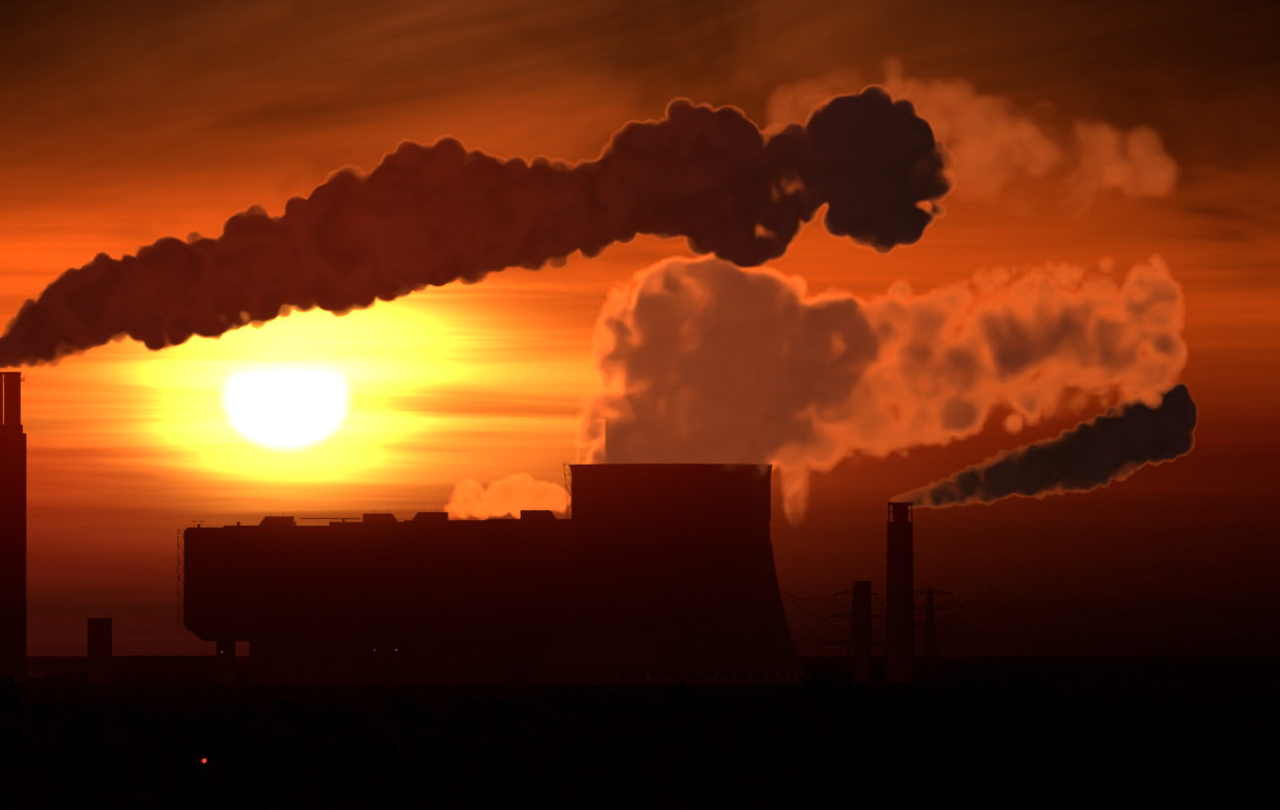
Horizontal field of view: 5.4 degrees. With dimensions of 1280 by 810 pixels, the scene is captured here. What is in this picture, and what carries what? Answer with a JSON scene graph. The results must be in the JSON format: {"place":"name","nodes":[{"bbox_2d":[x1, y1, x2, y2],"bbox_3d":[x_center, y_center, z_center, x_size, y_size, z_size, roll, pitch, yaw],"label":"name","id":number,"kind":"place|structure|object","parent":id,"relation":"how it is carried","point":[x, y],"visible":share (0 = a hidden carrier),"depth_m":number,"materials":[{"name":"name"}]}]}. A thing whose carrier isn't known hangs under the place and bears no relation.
{"place":"outdoors","nodes":[
{"label":"outdoors","id":0,"kind":"place"},
{"bbox_2d":[87,613,112,684],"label":"transfer tower","id":1,"kind":"structure","parent":0,"point":[99,637],"depth_m":6088.28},
{"bbox_2d":[177,506,618,683],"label":"boiler house","id":2,"kind":"structure","parent":0,"point":[428,597],"depth_m":6190.23,"materials":[{"name":"black concrete"}]},
{"bbox_2d":[0,655,1279,809],"bbox_3d":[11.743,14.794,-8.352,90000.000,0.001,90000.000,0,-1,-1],"label":"ground","id":3,"kind":"structure","parent":0,"point":[1222,690],"depth_m":3077.45,"materials":[{"name":"soil"}]},
{"bbox_2d":[0,371,26,684],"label":"chimney","id":4,"kind":"object","parent":3,"relation":"on","point":[13,550],"visible":0.98,"depth_m":5988.71,"materials":[{"name":"concrete"}]},
{"bbox_2d":[26,654,221,684],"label":"conveyor gallery","id":5,"kind":"object","parent":3,"relation":"on","point":[129,661],"visible":0.88,"depth_m":6038.31,"materials":[{"name":"black metal"}]},
{"bbox_2d":[201,755,211,803],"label":"signal post","id":6,"kind":"object","parent":3,"relation":"on","point":[203,766],"visible":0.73,"depth_m":941.12,"materials":[{"name":"black metal"}]},
{"bbox_2d":[527,463,814,684],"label":"cooling tower","id":7,"kind":"structure","parent":3,"relation":"on","point":[670,567],"depth_m":6112.00,"materials":[{"name":"concrete"}]},
{"bbox_2d":[562,461,571,527],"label":"cooling tower stairs","id":8,"kind":"structure","parent":7,"relation":"attached to","point":[565,474],"depth_m":6152.39,"materials":[{"name":"black metal"}]},
{"bbox_2d":[821,584,886,680],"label":"pylon","id":9,"kind":"object","parent":3,"relation":"on","point":[853,625],"visible":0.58,"depth_m":6891.44,"materials":[{"name":"metal"}]},
{"bbox_2d":[758,581,1019,673],"bbox_3d":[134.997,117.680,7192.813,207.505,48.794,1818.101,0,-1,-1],"label":"power lines","id":10,"kind":"object","parent":9,"relation":"attached to","point":[884,622],"visible":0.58,"depth_m":7149.55,"materials":[{"name":"metal"}]},
{"bbox_2d":[855,502,915,681],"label":"chimneys","id":11,"kind":"object","parent":3,"relation":"on","point":[900,608],"visible":1,"depth_m":6587.34,"materials":[{"name":"concrete"}]},
{"bbox_2d":[913,587,959,678],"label":"pylon","id":12,"kind":"object","parent":3,"relation":"on","point":[929,608],"visible":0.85,"depth_m":7492.88,"materials":[{"name":"metal"}]},
{"bbox_2d":[0,0,1279,655],"label":"sky","id":13,"kind":"structure","parent":0,"point":[1006,271],"materials":[{"name":"orange"}]}
]}

